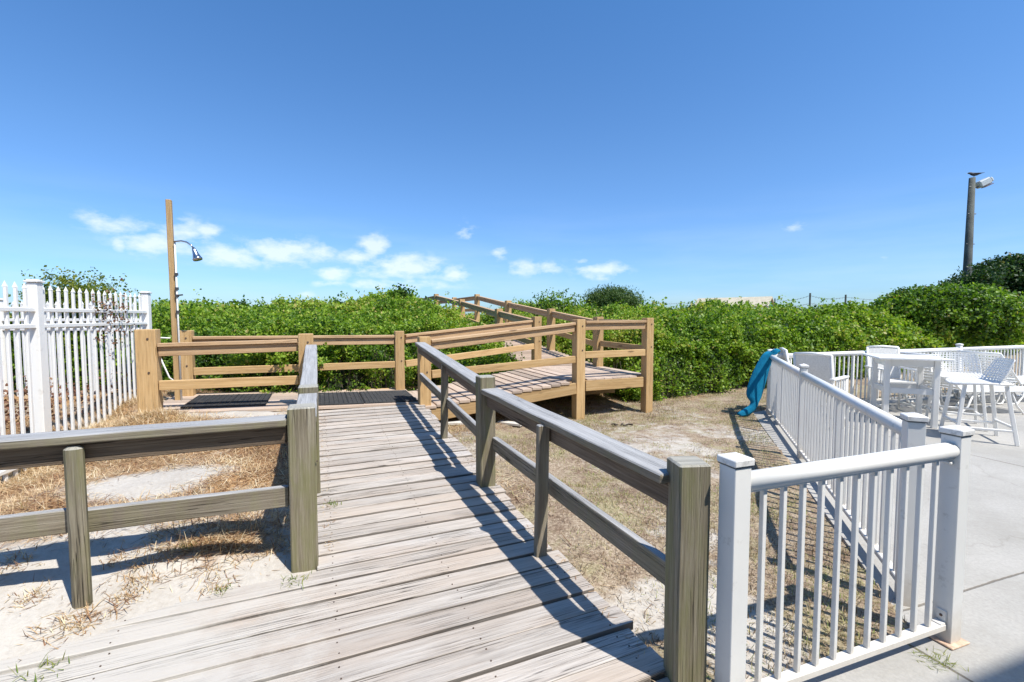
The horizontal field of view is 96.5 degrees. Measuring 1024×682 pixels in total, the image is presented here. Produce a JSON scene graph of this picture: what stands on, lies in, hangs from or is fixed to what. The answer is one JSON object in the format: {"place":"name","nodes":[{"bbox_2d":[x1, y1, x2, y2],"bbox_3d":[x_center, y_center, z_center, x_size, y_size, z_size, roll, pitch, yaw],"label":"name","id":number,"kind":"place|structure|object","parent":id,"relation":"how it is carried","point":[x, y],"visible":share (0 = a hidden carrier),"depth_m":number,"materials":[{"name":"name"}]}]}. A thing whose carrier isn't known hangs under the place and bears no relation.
{"place":"outdoors","nodes":[
{"label":"outdoors","id":0,"kind":"place"},
{"bbox_2d":[0,351,1023,681],"bbox_3d":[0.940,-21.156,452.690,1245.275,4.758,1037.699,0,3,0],"label":"ground","id":1,"kind":"structure","parent":0,"point":[680,431],"depth_m":2.51,"materials":[{"name":"beige sand"}]},
{"bbox_2d":[9,311,21,356],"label":"vine bush","id":2,"kind":"object","parent":1,"relation":"on","point":[11,334],"visible":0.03,"depth_m":6.59,"materials":[{"name":"green plant"}]},
{"bbox_2d":[0,298,139,396],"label":"picket fence","id":3,"kind":"object","parent":1,"relation":"on","point":[3,357],"visible":0.25,"depth_m":5.89,"materials":[{"name":"white paint"}]},
{"bbox_2d":[3,368,136,432],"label":"leaf litter","id":4,"kind":"object","parent":1,"relation":"on","point":[25,391],"visible":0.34,"depth_m":5.36,"materials":[{"name":"brown plant"}]},
{"bbox_2d":[8,265,140,342],"bbox_3d":[-6.281,-0.177,6.751,1.810,1.895,1.351,0,3,0],"label":"vine bush","id":5,"kind":"object","parent":1,"relation":"on","point":[73,284],"visible":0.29,"depth_m":6.55,"materials":[{"name":"green plant"}]},
{"bbox_2d":[0,279,151,481],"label":"picket fence","id":6,"kind":"object","parent":1,"relation":"on","point":[35,325],"visible":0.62,"depth_m":4.25,"materials":[{"name":"white paint"}]},
{"bbox_2d":[92,278,134,358],"bbox_3d":[-4.404,-0.259,5.000,0.233,0.916,0.699,-1,3,-12],"label":"dried vine","id":7,"kind":"object","parent":6,"relation":"attached to","point":[110,314],"visible":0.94,"depth_m":4.95,"materials":[{"name":"brown plant"}]},
{"bbox_2d":[0,391,170,486],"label":"straw heap","id":8,"kind":"object","parent":1,"relation":"on","point":[112,417],"visible":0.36,"depth_m":4.65,"materials":[{"name":"beige plant"}]},
{"bbox_2d":[1,404,234,484],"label":"straw heap","id":9,"kind":"object","parent":1,"relation":"on","point":[118,422],"visible":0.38,"depth_m":4.24,"materials":[{"name":"beige plant"}]},
{"bbox_2d":[0,508,290,659],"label":"straw tufts","id":10,"kind":"object","parent":1,"relation":"on","point":[126,592],"visible":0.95,"depth_m":2.12,"materials":[{"name":"beige plant"}]},
{"bbox_2d":[161,199,202,399],"bbox_3d":[-3.776,-0.371,5.112,0.639,2.400,0.145,0,3,-6],"label":"outdoor shower","id":11,"kind":"object","parent":1,"relation":"on","point":[173,283],"visible":0.74,"depth_m":5.11,"materials":[{"name":"brown wood"}]},
{"bbox_2d":[175,538,197,549],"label":"weed","id":12,"kind":"object","parent":1,"relation":"on","point":[183,546],"visible":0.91,"depth_m":2.23,"materials":[{"name":"green plant"}]},
{"bbox_2d":[209,579,236,593],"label":"weed","id":13,"kind":"object","parent":1,"relation":"on","point":[221,588],"visible":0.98,"depth_m":2.07,"materials":[{"name":"green plant"}]},
{"bbox_2d":[0,406,467,547],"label":"straw tufts","id":14,"kind":"object","parent":1,"relation":"on","point":[58,484],"visible":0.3,"depth_m":2.91,"materials":[{"name":"beige plant"}]},
{"bbox_2d":[10,284,514,392],"bbox_3d":[-5.537,-0.487,14.847,11.438,2.563,18.503,0,3,0],"label":"dune thicket","id":15,"kind":"object","parent":1,"relation":"on","point":[296,318],"visible":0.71,"depth_m":7.07,"materials":[{"name":"green plant"}]},
{"bbox_2d":[0,386,534,625],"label":"straw","id":16,"kind":"object","parent":1,"relation":"on","point":[115,472],"visible":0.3,"depth_m":3.19,"materials":[{"name":"beige plant"}]},
{"bbox_2d":[134,329,417,413],"bbox_3d":[-2.594,0.470,5.523,2.760,1.277,1.297,-1,3,-23],"label":"wooden landing","id":17,"kind":"object","parent":1,"relation":"on","point":[151,349],"visible":0.61,"depth_m":4.93,"materials":[{"name":"brown wood"}]},
{"bbox_2d":[180,394,237,408],"bbox_3d":[-3.379,0.672,5.146,0.412,0.029,0.804,-1,3,-23],"label":"rubber mat","id":18,"kind":"object","parent":17,"relation":"on","point":[207,401],"visible":0.89,"depth_m":5.06,"materials":[{"name":"black rubber"}]},
{"bbox_2d":[227,393,271,406],"bbox_3d":[-3.022,0.677,5.298,0.368,0.028,0.804,-1,3,-23],"label":"rubber mat","id":19,"kind":"object","parent":17,"relation":"on","point":[240,400],"visible":1,"depth_m":5.22,"materials":[{"name":"grey rubber"}]},
{"bbox_2d":[318,391,363,405],"bbox_3d":[-2.167,0.695,5.564,0.628,0.037,0.864,-1,3,-23],"label":"rubber mat","id":20,"kind":"object","parent":17,"relation":"on","point":[336,398],"visible":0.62,"depth_m":5.50,"materials":[{"name":"grey rubber"}]},
{"bbox_2d":[359,390,417,403],"bbox_3d":[-1.588,0.702,5.812,0.618,0.034,0.849,-1,3,-23],"label":"rubber mat","id":21,"kind":"object","parent":17,"relation":"on","point":[390,396],"visible":0.99,"depth_m":5.73,"materials":[{"name":"grey rubber"}]},
{"bbox_2d":[13,444,552,630],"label":"sand litter","id":22,"kind":"object","parent":1,"relation":"on","point":[195,537],"visible":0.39,"depth_m":2.44,"materials":[{"name":"plant"}]},
{"bbox_2d":[0,404,669,681],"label":"boardwalk","id":23,"kind":"structure","parent":1,"relation":"on","point":[431,567],"depth_m":1.97,"materials":[{"name":"grey wood"}]},
{"bbox_2d":[7,650,69,681],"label":"weed","id":24,"kind":"object","parent":23,"relation":"on","point":[35,679],"visible":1,"depth_m":1.62,"materials":[{"name":"green plant"}]},
{"bbox_2d":[0,344,320,608],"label":"wooden railing","id":25,"kind":"object","parent":23,"relation":"attached to","point":[77,519],"visible":0.94,"depth_m":2.02,"materials":[{"name":"brown wood"}]},
{"bbox_2d":[280,567,312,588],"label":"weed","id":26,"kind":"object","parent":23,"relation":"on","point":[295,578],"visible":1,"depth_m":2.15,"materials":[{"name":"green plant"}]},
{"bbox_2d":[318,414,667,681],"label":"deck litter","id":27,"kind":"object","parent":23,"relation":"on","point":[512,509],"visible":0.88,"depth_m":2.47,"materials":[{"name":"plant"}]},
{"bbox_2d":[415,342,710,681],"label":"wooden railing","id":28,"kind":"object","parent":23,"relation":"attached to","point":[679,487],"visible":0.95,"depth_m":1.87,"materials":[{"name":"brown wood"}]},
{"bbox_2d":[350,291,441,314],"bbox_3d":[-2.794,-0.504,11.332,2.280,1.503,2.249,-2,4,-33],"label":"shrub","id":29,"kind":"object","parent":1,"relation":"on","point":[382,302],"visible":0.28,"depth_m":10.81,"materials":[{"name":"green plant"}]},
{"bbox_2d":[380,283,422,300],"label":"shrub","id":30,"kind":"object","parent":1,"relation":"on","point":[404,292],"visible":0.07,"depth_m":11.39,"materials":[{"name":"green plant"}]},
{"bbox_2d":[448,421,463,424],"bbox_3d":[-0.700,0.997,5.561,0.220,0.030,0.100,-1,3,-12],"label":"loose board","id":31,"kind":"object","parent":1,"relation":"on","point":[455,422],"visible":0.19,"depth_m":5.52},
{"bbox_2d":[252,348,745,400],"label":"thicket stems","id":32,"kind":"object","parent":1,"relation":"on","point":[438,380],"visible":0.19,"depth_m":7.18,"materials":[{"name":"brown plant"}]},
{"bbox_2d":[497,420,520,426],"bbox_3d":[-0.020,1.061,5.894,0.340,0.030,0.100,2,3,28],"label":"loose board","id":33,"kind":"object","parent":1,"relation":"on","point":[512,423],"visible":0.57,"depth_m":5.87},
{"bbox_2d":[404,294,653,419],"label":"wooden ramp","id":34,"kind":"structure","parent":1,"relation":"on","point":[541,373],"depth_m":6.52,"materials":[{"name":"brown wood"}]},
{"bbox_2d":[249,301,847,316],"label":"beach grass","id":35,"kind":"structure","parent":1,"relation":"on","point":[599,310],"depth_m":11.95,"materials":[{"name":"green plant"}]},
{"bbox_2d":[528,288,592,315],"bbox_3d":[1.335,-0.715,12.556,1.802,1.486,1.431,0,3,0],"label":"shrub","id":36,"kind":"object","parent":1,"relation":"on","point":[561,304],"visible":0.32,"depth_m":12.28,"materials":[{"name":"green plant"}]},
{"bbox_2d":[580,282,645,308],"bbox_3d":[3.218,-1.044,14.560,2.240,1.694,2.167,0,3,0],"label":"juniper bush","id":37,"kind":"object","parent":1,"relation":"on","point":[601,296],"visible":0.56,"depth_m":14.12,"materials":[{"name":"green plant"}]},
{"bbox_2d":[611,423,632,425],"bbox_3d":[1.380,1.051,5.769,0.270,0.038,0.107,0,3,0],"label":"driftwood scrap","id":38,"kind":"object","parent":1,"relation":"on","point":[622,424],"visible":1,"depth_m":5.74,"materials":[{"name":"brown wood"}]},
{"bbox_2d":[504,397,906,660],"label":"green tufts","id":39,"kind":"object","parent":1,"relation":"on","point":[612,480],"visible":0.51,"depth_m":4.13,"materials":[{"name":"green plant"}]},
{"bbox_2d":[695,298,730,307],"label":"shrub","id":40,"kind":"object","parent":1,"relation":"on","point":[715,299],"visible":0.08,"depth_m":14.95,"materials":[{"name":"green plant"}]},
{"bbox_2d":[695,296,773,307],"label":"beach pavilion","id":41,"kind":"structure","parent":1,"relation":"on","point":[757,300],"depth_m":32.81,"materials":[{"name":"beige"}]},
{"bbox_2d":[504,287,1023,401],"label":"dune thicket","id":42,"kind":"object","parent":1,"relation":"on","point":[692,340],"visible":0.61,"depth_m":9.39,"materials":[{"name":"green plant"}]},
{"bbox_2d":[866,280,1023,342],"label":"beach tree","id":43,"kind":"object","parent":1,"relation":"on","point":[973,310],"visible":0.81,"depth_m":10.54,"materials":[{"name":"green plant"}]},
{"bbox_2d":[941,262,1010,291],"bbox_3d":[13.620,-1.179,13.300,1.272,2.185,1.544,0,3,0],"label":"vine clump","id":44,"kind":"object","parent":1,"relation":"on","point":[983,276],"visible":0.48,"depth_m":13.08,"materials":[{"name":"green plant"}]},
{"bbox_2d":[930,251,1023,298],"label":"beach tree","id":45,"kind":"object","parent":1,"relation":"on","point":[1013,266],"visible":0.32,"depth_m":13.77,"materials":[{"name":"green plant"}]},
{"bbox_2d":[962,177,993,280],"bbox_3d":[14.080,-2.026,13.879,0.677,5.780,0.295,0,3,7],"label":"utility pole","id":46,"kind":"object","parent":1,"relation":"on","point":[973,184],"visible":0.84,"depth_m":13.77,"materials":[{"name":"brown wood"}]},
{"bbox_2d":[966,172,984,176],"bbox_3d":[13.948,-5.000,13.755,0.546,0.163,0.158,0,3,0],"label":"bird","id":47,"kind":"object","parent":46,"relation":"on","point":[973,174],"visible":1,"depth_m":13.73},
{"bbox_2d":[0,0,1023,315],"label":"sky","id":48,"kind":"structure","parent":0,"point":[686,151],"materials":[{"name":"blue"}]},
{"bbox_2d":[448,386,904,681],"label":"dry grass","id":49,"kind":"structure","parent":0,"point":[639,504],"depth_m":2.80,"materials":[{"name":"beige plant"}]},
{"bbox_2d":[753,392,1023,681],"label":"patio","id":50,"kind":"structure","parent":0,"point":[992,628],"depth_m":2.65,"materials":[{"name":"concrete"}]},
{"bbox_2d":[779,347,829,417],"bbox_3d":[4.126,0.578,6.472,0.573,0.964,0.485,1,3,20],"label":"patio chair","id":51,"kind":"object","parent":50,"relation":"on","point":[784,351],"visible":0.08,"depth_m":6.42,"materials":[{"name":"white plastic"}]},
{"bbox_2d":[793,352,849,430],"bbox_3d":[3.951,0.609,5.878,0.573,0.964,0.485,-2,4,-38],"label":"patio chair","id":52,"kind":"object","parent":50,"relation":"on","point":[821,365],"visible":0.3,"depth_m":5.68,"materials":[{"name":"white plastic"}]},
{"bbox_2d":[714,425,974,681],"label":"pool fence","id":53,"kind":"object","parent":50,"relation":"on","point":[740,480],"visible":0.99,"depth_m":1.74,"materials":[{"name":"white plastic"}]},
{"bbox_2d":[766,349,928,606],"bbox_3d":[2.809,0.708,4.377,0.084,0.963,4.756,1,3,22],"label":"pool fence","id":54,"kind":"object","parent":50,"relation":"on","point":[797,408],"visible":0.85,"depth_m":3.17,"materials":[{"name":"white plastic"}]},
{"bbox_2d":[737,349,780,416],"bbox_3d":[3.458,0.584,6.402,0.604,0.959,0.097,0,3,-2],"label":"towel","id":55,"kind":"object","parent":54,"relation":"hanging from","point":[756,384],"visible":0.99,"depth_m":6.38,"materials":[{"name":"teal fabric"}]},
{"bbox_2d":[864,345,916,409],"bbox_3d":[5.669,0.558,6.835,0.485,0.964,0.573,1,3,14],"label":"patio chair","id":56,"kind":"object","parent":50,"relation":"on","point":[895,373],"visible":0.52,"depth_m":6.98,"materials":[{"name":"white plastic"}]},
{"bbox_2d":[772,343,1023,404],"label":"pool fence","id":57,"kind":"object","parent":50,"relation":"on","point":[959,346],"visible":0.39,"depth_m":7.55,"materials":[{"name":"white plastic"}]},
{"bbox_2d":[862,353,953,428],"bbox_3d":[5.190,0.640,6.062,0.740,0.880,0.740,1,3,24],"label":"patio table","id":58,"kind":"object","parent":50,"relation":"on","point":[918,388],"visible":0.94,"depth_m":5.89,"materials":[{"name":"white plastic"}]},
{"bbox_2d":[909,645,968,671],"bbox_3d":[1.729,1.281,1.857,0.192,0.057,0.185,1,3,15],"label":"weed","id":59,"kind":"object","parent":50,"relation":"on","point":[939,659],"visible":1,"depth_m":1.86,"materials":[{"name":"green plant"}]},
{"bbox_2d":[925,352,987,431],"bbox_3d":[5.746,0.622,5.909,0.517,0.938,0.533,2,4,35],"label":"bar stool","id":60,"kind":"object","parent":50,"relation":"on","point":[948,373],"visible":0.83,"depth_m":5.96,"materials":[{"name":"white plastic"}]},
{"bbox_2d":[900,352,1014,406],"bbox_3d":[7.147,0.592,7.375,1.807,0.838,0.592,-1,3,-16],"label":"chaise lounge","id":61,"kind":"object","parent":50,"relation":"on","point":[956,397],"visible":0.12,"depth_m":7.22,"materials":[{"name":"white plastic"}]},
{"bbox_2d":[905,367,1023,414],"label":"chaise lounge","id":62,"kind":"object","parent":50,"relation":"on","point":[999,389],"visible":0.37,"depth_m":6.66,"materials":[{"name":"white plastic"}]},
{"bbox_2d":[938,358,1019,445],"bbox_3d":[5.369,0.656,5.257,0.533,0.938,0.517,2,3,28],"label":"bar stool","id":63,"kind":"object","parent":50,"relation":"on","point":[1004,370],"visible":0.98,"depth_m":5.20,"materials":[{"name":"white plastic"}]},
{"bbox_2d":[957,350,1023,404],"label":"chaise lounge","id":64,"kind":"object","parent":50,"relation":"on","point":[1018,379],"visible":0.41,"depth_m":7.41,"materials":[{"name":"white plastic"}]},
{"bbox_3d":[14.300,-0.883,21.984,0.065,2.839,0.065,0,3,0],"label":"fence post","id":65,"kind":"object","parent":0,"visible":0},
{"bbox_2d":[657,296,869,308],"bbox_3d":[12.192,-2.140,26.853,17.632,0.614,5.421,2,4,36],"label":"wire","id":66,"kind":"object","parent":65,"relation":"attached to","point":[797,299],"visible":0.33,"depth_m":21.93,"materials":[{"name":"beige"}]}
]}

